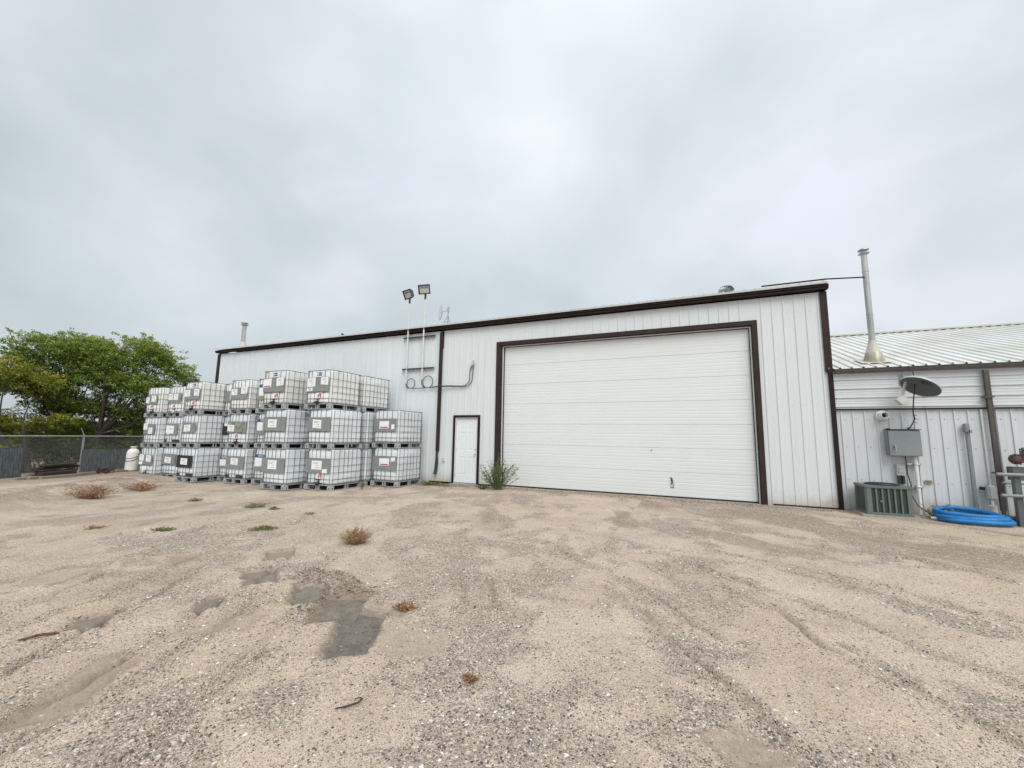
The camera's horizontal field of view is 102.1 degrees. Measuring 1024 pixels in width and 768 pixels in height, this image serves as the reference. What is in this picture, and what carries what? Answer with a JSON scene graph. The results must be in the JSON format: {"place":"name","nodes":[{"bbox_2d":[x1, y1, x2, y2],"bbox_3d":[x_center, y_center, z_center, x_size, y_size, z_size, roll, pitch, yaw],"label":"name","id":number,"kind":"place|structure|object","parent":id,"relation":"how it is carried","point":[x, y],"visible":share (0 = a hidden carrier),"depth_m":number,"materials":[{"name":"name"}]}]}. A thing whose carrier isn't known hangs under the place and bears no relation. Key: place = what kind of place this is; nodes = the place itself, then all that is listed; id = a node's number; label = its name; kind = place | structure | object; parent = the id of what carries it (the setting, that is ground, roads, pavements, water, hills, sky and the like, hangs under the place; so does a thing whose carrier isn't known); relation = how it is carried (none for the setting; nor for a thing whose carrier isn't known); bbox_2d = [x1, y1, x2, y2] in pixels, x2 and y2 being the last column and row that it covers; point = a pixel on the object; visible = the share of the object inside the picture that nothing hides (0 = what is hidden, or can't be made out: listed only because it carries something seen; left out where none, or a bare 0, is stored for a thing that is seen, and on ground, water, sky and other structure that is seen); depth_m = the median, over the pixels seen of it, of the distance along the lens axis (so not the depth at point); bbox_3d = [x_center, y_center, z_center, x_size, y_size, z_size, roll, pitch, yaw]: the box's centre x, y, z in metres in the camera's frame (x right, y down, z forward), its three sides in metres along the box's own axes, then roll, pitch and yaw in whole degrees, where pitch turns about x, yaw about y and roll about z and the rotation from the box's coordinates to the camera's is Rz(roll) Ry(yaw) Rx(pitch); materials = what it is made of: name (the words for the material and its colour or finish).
{"place":"outdoors","nodes":[
{"label":"outdoors","id":0,"kind":"place"},
{"bbox_2d":[0,450,1023,767],"bbox_3d":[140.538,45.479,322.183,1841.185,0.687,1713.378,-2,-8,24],"label":"ground","id":1,"kind":"structure","parent":0,"point":[56,566],"depth_m":3.19,"materials":[{"name":"beige gravel"}]},
{"bbox_2d":[0,448,22,478],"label":"screen panel","id":2,"kind":"object","parent":1,"relation":"on","point":[11,462],"visible":0.74,"depth_m":16.18,"materials":[{"name":"grey metal"}]},
{"bbox_2d":[0,437,39,461],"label":"shrub","id":3,"kind":"object","parent":1,"relation":"on","point":[13,445],"visible":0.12,"depth_m":18.93,"materials":[{"name":"green plant"}]},
{"bbox_2d":[18,632,59,640],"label":"twig","id":4,"kind":"object","parent":1,"relation":"on","point":[40,634],"visible":1,"depth_m":2.89,"materials":[{"name":"brown wood"}]},
{"bbox_2d":[0,354,82,472],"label":"tree","id":5,"kind":"object","parent":1,"relation":"on","point":[9,378],"visible":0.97,"depth_m":19.62,"materials":[{"name":"green plant"}]},
{"bbox_2d":[13,429,80,471],"bbox_3d":[-22.600,3.260,20.171,3.093,2.191,3.084,2,-7,-11],"label":"shrub","id":6,"kind":"object","parent":1,"relation":"on","point":[56,455],"visible":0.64,"depth_m":20.05,"materials":[{"name":"green plant"}]},
{"bbox_2d":[14,471,95,479],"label":"timber beams","id":7,"kind":"structure","parent":1,"relation":"on","point":[54,476],"depth_m":15.87,"materials":[{"name":"brown wood"}]},
{"bbox_2d":[31,461,79,475],"bbox_3d":[-18.112,3.402,16.659,0.596,0.489,1.796,1,-7,2],"label":"scrap channel stack","id":8,"kind":"object","parent":7,"relation":"on","point":[59,466],"visible":0.98,"depth_m":16.38,"materials":[{"name":"brown metal"}]},
{"bbox_2d":[0,327,126,469],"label":"tree","id":9,"kind":"object","parent":1,"relation":"on","point":[61,350],"visible":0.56,"depth_m":21.17,"materials":[{"name":"green plant"}]},
{"bbox_2d":[6,420,143,448],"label":"distant scrub","id":10,"kind":"object","parent":1,"relation":"on","point":[88,438],"visible":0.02,"depth_m":43.73,"materials":[{"name":"green plant"}]},
{"bbox_2d":[0,428,151,476],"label":"chain link fence","id":11,"kind":"object","parent":1,"relation":"on","point":[65,436],"visible":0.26,"depth_m":18.25,"materials":[{"name":"silver metal"}]},
{"bbox_2d":[46,437,126,468],"bbox_3d":[-22.163,3.715,21.884,3.176,1.968,3.247,-2,-8,24],"label":"shrub","id":12,"kind":"object","parent":1,"relation":"on","point":[110,446],"visible":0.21,"depth_m":21.68,"materials":[{"name":"green plant"}]},
{"bbox_2d":[63,483,118,498],"bbox_3d":[-10.059,2.545,9.885,1.004,0.399,1.209,8,-10,-43],"label":"grass tuft","id":13,"kind":"object","parent":1,"relation":"on","point":[98,492],"visible":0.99,"depth_m":9.80,"materials":[{"name":"brown plant"}]},
{"bbox_2d":[81,525,110,529],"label":"grass tuft","id":14,"kind":"object","parent":1,"relation":"on","point":[95,526],"visible":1,"depth_m":6.50,"materials":[{"name":"brown plant"}]},
{"bbox_2d":[91,467,114,473],"bbox_3d":[-18.248,3.855,18.414,0.623,0.309,1.186,2,-7,-5],"label":"scrap heap","id":15,"kind":"object","parent":1,"relation":"on","point":[104,470],"visible":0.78,"depth_m":18.42,"materials":[{"name":"brown metal"}]},
{"bbox_2d":[80,448,128,471],"bbox_3d":[-19.567,3.753,19.927,0.144,1.250,2.350,1,-7,0],"label":"screen panel","id":16,"kind":"object","parent":1,"relation":"on","point":[93,459],"visible":0.75,"depth_m":19.76,"materials":[{"name":"grey metal"}]},
{"bbox_2d":[104,433,150,464],"bbox_3d":[-21.291,3.689,23.506,3.176,2.280,2.826,7,-10,-40],"label":"shrub","id":17,"kind":"object","parent":1,"relation":"on","point":[136,444],"visible":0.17,"depth_m":23.02,"materials":[{"name":"green plant"}]},
{"bbox_2d":[55,331,201,448],"bbox_3d":[-21.133,0.892,23.102,5.356,7.682,6.261,-2,-8,24],"label":"tree","id":18,"kind":"object","parent":1,"relation":"on","point":[161,358],"visible":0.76,"depth_m":22.38,"materials":[{"name":"green plant"}]},
{"bbox_2d":[114,481,167,490],"bbox_3d":[-10.380,2.853,11.610,1.360,0.306,1.070,-2,-8,24],"label":"grass tuft","id":19,"kind":"object","parent":1,"relation":"on","point":[142,487],"visible":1,"depth_m":11.52,"materials":[{"name":"brown plant"}]},
{"bbox_2d":[138,447,164,474],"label":"tote tank","id":20,"kind":"object","parent":1,"relation":"on","point":[150,460],"visible":0.43,"depth_m":15.27,"materials":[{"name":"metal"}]},
{"bbox_2d":[140,417,175,447],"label":"tote tank","id":21,"kind":"object","parent":20,"relation":"on","point":[154,435],"visible":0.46,"depth_m":15.45,"materials":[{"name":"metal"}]},
{"bbox_2d":[144,387,176,416],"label":"tote tank","id":22,"kind":"object","parent":21,"relation":"on","point":[157,404],"visible":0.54,"depth_m":15.62,"materials":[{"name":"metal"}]},
{"bbox_2d":[150,526,176,531],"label":"grass tuft","id":23,"kind":"object","parent":1,"relation":"on","point":[160,529],"visible":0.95,"depth_m":6.33,"materials":[{"name":"green plant"}]},
{"bbox_2d":[160,447,181,476],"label":"tote tank","id":24,"kind":"object","parent":1,"relation":"on","point":[169,458],"visible":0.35,"depth_m":15.15,"materials":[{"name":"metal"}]},
{"bbox_2d":[162,416,190,446],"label":"tote tank","id":25,"kind":"object","parent":24,"relation":"on","point":[173,429],"visible":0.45,"depth_m":15.30,"materials":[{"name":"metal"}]},
{"bbox_2d":[165,386,204,416],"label":"tote tank","id":26,"kind":"object","parent":25,"relation":"on","point":[176,401],"visible":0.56,"depth_m":15.47,"materials":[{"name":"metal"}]},
{"bbox_2d":[187,498,202,501],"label":"grass tuft","id":27,"kind":"object","parent":1,"relation":"on","point":[194,499],"visible":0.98,"depth_m":9.49,"materials":[{"name":"brown"}]},
{"bbox_2d":[174,447,223,481],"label":"tote tank","id":28,"kind":"object","parent":1,"relation":"on","point":[194,464],"visible":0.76,"depth_m":14.03,"materials":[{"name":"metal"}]},
{"bbox_2d":[178,414,232,447],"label":"tote tank","id":29,"kind":"object","parent":28,"relation":"on","point":[201,431],"visible":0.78,"depth_m":14.21,"materials":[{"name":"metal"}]},
{"bbox_2d":[182,381,229,415],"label":"tote tank","id":30,"kind":"object","parent":29,"relation":"on","point":[203,397],"visible":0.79,"depth_m":14.37,"materials":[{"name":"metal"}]},
{"bbox_2d":[217,447,242,481],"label":"tote tank","id":31,"kind":"object","parent":1,"relation":"on","point":[222,462],"visible":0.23,"depth_m":14.35,"materials":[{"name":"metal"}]},
{"bbox_2d":[220,415,241,447],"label":"tote tank","id":32,"kind":"object","parent":31,"relation":"on","point":[225,436],"visible":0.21,"depth_m":14.54,"materials":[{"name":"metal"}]},
{"bbox_2d":[222,384,243,414],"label":"tote tank","id":33,"kind":"object","parent":32,"relation":"on","point":[227,400],"visible":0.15,"depth_m":14.70,"materials":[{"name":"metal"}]},
{"bbox_2d":[223,447,259,483],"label":"tote tank","id":34,"kind":"object","parent":1,"relation":"on","point":[239,465],"visible":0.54,"depth_m":13.40,"materials":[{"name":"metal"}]},
{"bbox_2d":[225,414,260,447],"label":"tote tank","id":35,"kind":"object","parent":34,"relation":"on","point":[241,429],"visible":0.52,"depth_m":13.61,"materials":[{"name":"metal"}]},
{"bbox_2d":[228,379,264,413],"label":"tote tank","id":36,"kind":"object","parent":35,"relation":"on","point":[244,396],"visible":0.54,"depth_m":13.78,"materials":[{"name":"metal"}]},
{"bbox_2d":[245,503,265,508],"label":"grass tuft","id":37,"kind":"object","parent":1,"relation":"on","point":[252,505],"visible":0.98,"depth_m":8.59,"materials":[{"name":"green plant"}]},
{"bbox_2d":[251,448,267,483],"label":"tote tank","id":38,"kind":"object","parent":1,"relation":"on","point":[258,474],"visible":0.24,"depth_m":13.17,"materials":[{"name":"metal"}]},
{"bbox_2d":[254,413,292,447],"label":"tote tank","id":39,"kind":"object","parent":38,"relation":"on","point":[260,434],"visible":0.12,"depth_m":13.37,"materials":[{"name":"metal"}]},
{"bbox_2d":[255,379,299,412],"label":"tote tank","id":40,"kind":"object","parent":39,"relation":"on","point":[260,400],"visible":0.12,"depth_m":13.55,"materials":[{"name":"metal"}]},
{"bbox_2d":[248,524,278,530],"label":"grass tuft","id":41,"kind":"object","parent":1,"relation":"on","point":[262,527],"visible":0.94,"depth_m":6.40,"materials":[{"name":"green plant"}]},
{"bbox_2d":[260,448,315,490],"bbox_3d":[-6.468,2.461,12.168,1.012,1.128,1.228,-2,-8,24],"label":"tote tank","id":42,"kind":"object","parent":1,"relation":"on","point":[283,469],"visible":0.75,"depth_m":11.69,"materials":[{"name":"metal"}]},
{"bbox_2d":[261,409,315,448],"bbox_3d":[-6.570,1.350,12.386,1.012,1.128,1.227,-2,-8,23],"label":"tote tank","id":43,"kind":"object","parent":42,"relation":"on","point":[284,428],"visible":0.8,"depth_m":11.91,"materials":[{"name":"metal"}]},
{"bbox_2d":[260,370,314,410],"bbox_3d":[-6.731,0.237,12.595,1.012,1.128,1.272,-2,-8,23],"label":"tote tank","id":44,"kind":"object","parent":43,"relation":"on","point":[285,389],"visible":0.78,"depth_m":12.14,"materials":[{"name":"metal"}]},
{"bbox_2d":[282,567,384,620],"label":"soil clods","id":45,"kind":"object","parent":1,"relation":"on","point":[299,608],"visible":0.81,"depth_m":3.96,"materials":[{"name":"soil"}]},
{"bbox_2d":[304,448,362,490],"bbox_3d":[-5.177,2.449,12.049,1.012,1.128,1.272,-2,-8,23],"label":"tote tank","id":46,"kind":"object","parent":1,"relation":"on","point":[329,469],"visible":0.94,"depth_m":11.62,"materials":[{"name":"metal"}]},
{"bbox_2d":[305,409,363,448],"bbox_3d":[-5.234,1.339,12.271,1.012,1.128,1.228,-2,-8,24],"label":"tote tank","id":47,"kind":"object","parent":46,"relation":"on","point":[335,429],"visible":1,"depth_m":11.84,"materials":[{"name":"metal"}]},
{"bbox_2d":[304,369,361,410],"bbox_3d":[-5.386,0.226,12.476,1.012,1.128,1.272,-2,-8,23],"label":"tote tank","id":48,"kind":"object","parent":47,"relation":"on","point":[334,389],"visible":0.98,"depth_m":12.05,"materials":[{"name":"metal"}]},
{"bbox_2d":[335,697,362,708],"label":"hooked twig","id":49,"kind":"object","parent":1,"relation":"on","point":[355,703],"visible":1,"depth_m":2.21,"materials":[{"name":"grey"}]},
{"bbox_2d":[338,524,373,544],"bbox_3d":[-2.091,2.012,5.557,0.536,0.274,0.425,-2,-8,24],"label":"grass tuft","id":50,"kind":"object","parent":1,"relation":"on","point":[355,539],"visible":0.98,"depth_m":5.50,"materials":[{"name":"beige plant"}]},
{"bbox_2d":[350,447,379,485],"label":"tote tank","id":51,"kind":"object","parent":1,"relation":"on","point":[367,471],"visible":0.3,"depth_m":12.63,"materials":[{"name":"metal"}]},
{"bbox_2d":[352,412,382,447],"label":"tote tank","id":52,"kind":"object","parent":51,"relation":"on","point":[367,431],"visible":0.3,"depth_m":12.80,"materials":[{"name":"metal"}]},
{"bbox_2d":[349,376,389,411],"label":"tote tank","id":53,"kind":"object","parent":52,"relation":"on","point":[373,396],"visible":0.59,"depth_m":13.30,"materials":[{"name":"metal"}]},
{"bbox_2d":[370,447,420,486],"bbox_3d":[-3.575,2.548,12.883,1.012,1.128,1.228,-2,-8,23],"label":"tote tank","id":54,"kind":"object","parent":1,"relation":"on","point":[396,467],"visible":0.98,"depth_m":12.42,"materials":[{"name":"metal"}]},
{"bbox_2d":[372,410,421,447],"bbox_3d":[-3.586,1.434,13.061,1.012,1.128,1.228,-2,-8,24],"label":"tote tank","id":55,"kind":"object","parent":54,"relation":"on","point":[397,428],"visible":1,"depth_m":12.61,"materials":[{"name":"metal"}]},
{"bbox_2d":[392,600,417,611],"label":"grass tuft","id":56,"kind":"object","parent":1,"relation":"on","point":[404,606],"visible":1,"depth_m":3.50,"materials":[{"name":"brown plant"}]},
{"bbox_2d":[416,480,442,484],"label":"weed","id":57,"kind":"object","parent":1,"relation":"on","point":[427,482],"visible":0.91,"depth_m":12.74,"materials":[{"name":"green plant"}]},
{"bbox_2d":[414,483,475,487],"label":"soil clods","id":58,"kind":"object","parent":1,"relation":"on","point":[464,486],"visible":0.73,"depth_m":12.51,"materials":[{"name":"soil"}]},
{"bbox_2d":[459,670,480,686],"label":"grass tuft","id":59,"kind":"object","parent":1,"relation":"on","point":[471,678],"visible":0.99,"depth_m":2.48,"materials":[{"name":"brown plant"}]},
{"bbox_2d":[479,453,519,489],"bbox_3d":[-0.409,2.442,11.611,1.248,1.038,1.095,-2,-8,24],"label":"weed bush","id":60,"kind":"object","parent":1,"relation":"on","point":[497,481],"visible":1,"depth_m":11.53,"materials":[{"name":"green plant"}]},
{"bbox_2d":[214,277,863,509],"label":"workshop building","id":61,"kind":"structure","parent":1,"relation":"on","point":[726,393],"depth_m":11.23,"materials":[{"name":"metal"}]},
{"bbox_2d":[402,289,413,383],"bbox_3d":[-3.604,-1.636,14.184,0.442,3.256,0.264,-5,-9,39],"label":"flood light","id":62,"kind":"object","parent":61,"relation":"attached to","point":[408,294],"visible":1,"depth_m":14.25,"materials":[{"name":"grey metal"}]},
{"bbox_2d":[402,367,433,369],"bbox_3d":[-3.186,-0.519,13.932,1.300,0.050,0.156,-2,-8,24],"label":"bracket bar","id":63,"kind":"object","parent":61,"relation":"attached to","point":[418,368],"visible":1,"depth_m":13.93,"materials":[{"name":"grey metal"}]},
{"bbox_2d":[403,335,434,338],"bbox_3d":[-3.169,-1.600,14.071,1.300,0.050,0.156,-2,-8,24],"label":"bracket bar","id":64,"kind":"object","parent":61,"relation":"attached to","point":[419,336],"visible":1,"depth_m":14.07,"materials":[{"name":"grey metal"}]},
{"bbox_2d":[418,284,430,378],"bbox_3d":[-2.989,-1.762,13.931,0.442,3.220,0.238,-1,-8,14],"label":"flood light","id":65,"kind":"object","parent":61,"relation":"attached to","point":[424,289],"visible":1,"depth_m":14.03,"materials":[{"name":"grey metal"}]},
{"bbox_2d":[406,360,473,388],"bbox_3d":[-2.398,-0.292,13.555,2.610,0.852,0.114,-2,-8,23],"label":"power cable","id":66,"kind":"object","parent":61,"relation":"attached to","point":[472,366],"visible":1,"depth_m":13.38,"materials":[{"name":"grey plastic"}]},
{"bbox_2d":[439,306,449,322],"bbox_3d":[-2.348,-2.377,14.655,0.486,0.866,0.459,1,-7,-1],"label":"roof antenna","id":67,"kind":"object","parent":61,"relation":"on","point":[442,311],"visible":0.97,"depth_m":14.67,"materials":[{"name":"grey metal"}]},
{"bbox_2d":[451,415,479,484],"bbox_3d":[-1.430,2.038,12.929,0.950,2.123,0.135,-2,-8,24],"label":"entry door","id":68,"kind":"structure","parent":61,"relation":"in","point":[466,432],"depth_m":12.94,"materials":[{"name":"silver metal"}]},
{"bbox_2d":[494,320,767,504],"bbox_3d":[2.750,0.755,11.304,7.040,4.390,0.212,-2,-8,24],"label":"overhead door","id":69,"kind":"structure","parent":61,"relation":"in","point":[584,394],"depth_m":11.08,"materials":[{"name":"white metal"}]},
{"bbox_2d":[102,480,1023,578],"bbox_3d":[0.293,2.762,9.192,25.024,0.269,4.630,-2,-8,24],"label":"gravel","id":70,"kind":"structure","parent":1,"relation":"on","point":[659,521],"depth_m":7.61,"materials":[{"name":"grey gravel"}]},
{"bbox_2d":[504,488,831,511],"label":"soil clods","id":71,"kind":"object","parent":1,"relation":"on","point":[597,494],"visible":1,"depth_m":10.11,"materials":[{"name":"soil"}]},
{"bbox_2d":[850,482,919,519],"bbox_3d":[7.532,2.367,8.429,0.880,0.698,0.750,-2,-8,24],"label":"air conditioner","id":72,"kind":"object","parent":1,"relation":"on","point":[884,500],"visible":1,"depth_m":8.19,"materials":[{"name":"metal"}]},
{"bbox_2d":[828,248,1023,521],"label":"annex building","id":73,"kind":"structure","parent":1,"relation":"on","point":[976,372],"depth_m":8.74,"materials":[{"name":"metal"}]},
{"bbox_2d":[875,411,889,420],"bbox_3d":[7.929,0.671,8.841,0.220,0.220,0.213,-2,-8,24],"label":"security camera","id":74,"kind":"object","parent":73,"relation":"attached to","point":[881,415],"visible":1,"depth_m":8.84,"materials":[{"name":"white plastic"}]},
{"bbox_2d":[894,464,905,484],"bbox_3d":[8.123,1.893,8.645,0.155,0.412,0.098,-2,-8,24],"label":"disconnect box","id":75,"kind":"object","parent":73,"relation":"attached to","point":[900,473],"visible":0.99,"depth_m":8.62,"materials":[{"name":"grey plastic"}]},
{"bbox_2d":[883,427,929,514],"bbox_3d":[8.235,1.766,8.423,0.796,1.789,0.445,-2,-8,24],"label":"electrical enclosure","id":76,"kind":"object","parent":73,"relation":"attached to","point":[903,442],"visible":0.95,"depth_m":8.55,"materials":[{"name":"silver metal"}]},
{"bbox_2d":[888,431,922,455],"bbox_3d":[8.144,1.227,8.572,0.520,0.515,0.028,-2,-8,24],"label":"cabinet door","id":77,"kind":"structure","parent":76,"relation":"in","point":[908,443],"depth_m":8.56,"materials":[{"name":"grey metal"}]},
{"bbox_2d":[894,366,942,428],"bbox_3d":[8.242,0.254,8.457,0.698,1.353,0.711,-2,-8,24],"label":"satellite dish","id":78,"kind":"object","parent":73,"relation":"attached to","point":[920,386],"visible":1,"depth_m":8.44,"materials":[{"name":"grey metal"}]},
{"bbox_2d":[924,480,932,483],"bbox_3d":[8.545,2.011,8.481,0.120,0.070,0.028,-2,-8,24],"label":"vent plate","id":79,"kind":"object","parent":73,"relation":"attached to","point":[928,482],"visible":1,"depth_m":8.48,"materials":[{"name":"beige metal"}]},
{"bbox_2d":[962,423,977,507],"bbox_3d":[9.124,1.730,8.207,0.101,1.895,0.127,-2,-8,24],"label":"wall conduit","id":80,"kind":"object","parent":73,"relation":"attached to","point":[966,428],"depth_m":8.23,"materials":[{"name":"metal"}]},
{"bbox_2d":[979,485,997,512],"bbox_3d":[9.258,2.288,7.997,0.188,0.660,0.270,-2,-8,24],"label":"junction box","id":81,"kind":"object","parent":73,"relation":"attached to","point":[991,493],"visible":0.83,"depth_m":7.97,"materials":[{"name":"grey metal"}]},
{"bbox_2d":[921,503,958,516],"bbox_3d":[8.455,2.504,8.172,0.428,0.311,0.516,6,-9,-32],"label":"weed","id":82,"kind":"object","parent":1,"relation":"on","point":[930,512],"visible":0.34,"depth_m":8.25,"materials":[{"name":"grey plant"}]},
{"bbox_2d":[931,505,1016,526],"bbox_3d":[8.587,2.472,7.758,1.141,0.272,0.857,-2,-8,24],"label":"coiled hose","id":83,"kind":"object","parent":1,"relation":"on","point":[972,515],"visible":1,"depth_m":7.61,"materials":[{"name":"blue plastic"}]},
{"bbox_2d":[996,469,1023,526],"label":"guard rail","id":84,"kind":"object","parent":1,"relation":"on","point":[1017,495],"visible":0.89,"depth_m":7.48,"materials":[{"name":"grey metal"}]},
{"bbox_2d":[1006,447,1023,500],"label":"gas meter","id":85,"kind":"object","parent":1,"relation":"on","point":[1016,459],"visible":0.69,"depth_m":7.71,"materials":[{"name":"metal"}]},
{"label":"plank","id":86,"kind":"object","parent":1,"relation":"on","visible":0},
{"bbox_2d":[124,446,139,470],"bbox_3d":[-18.205,3.562,19.826,0.511,1.145,0.502,-2,-8,24],"label":"gas cylinder","id":87,"kind":"object","parent":86,"relation":"on","point":[132,460],"visible":0.98,"depth_m":19.68,"materials":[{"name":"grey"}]},
{"bbox_2d":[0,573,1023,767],"bbox_3d":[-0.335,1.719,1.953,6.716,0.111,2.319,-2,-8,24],"label":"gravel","id":88,"kind":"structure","parent":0,"point":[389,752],"depth_m":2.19,"materials":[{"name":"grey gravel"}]},
{"bbox_2d":[0,0,1023,422],"label":"sky","id":89,"kind":"structure","parent":0,"point":[182,173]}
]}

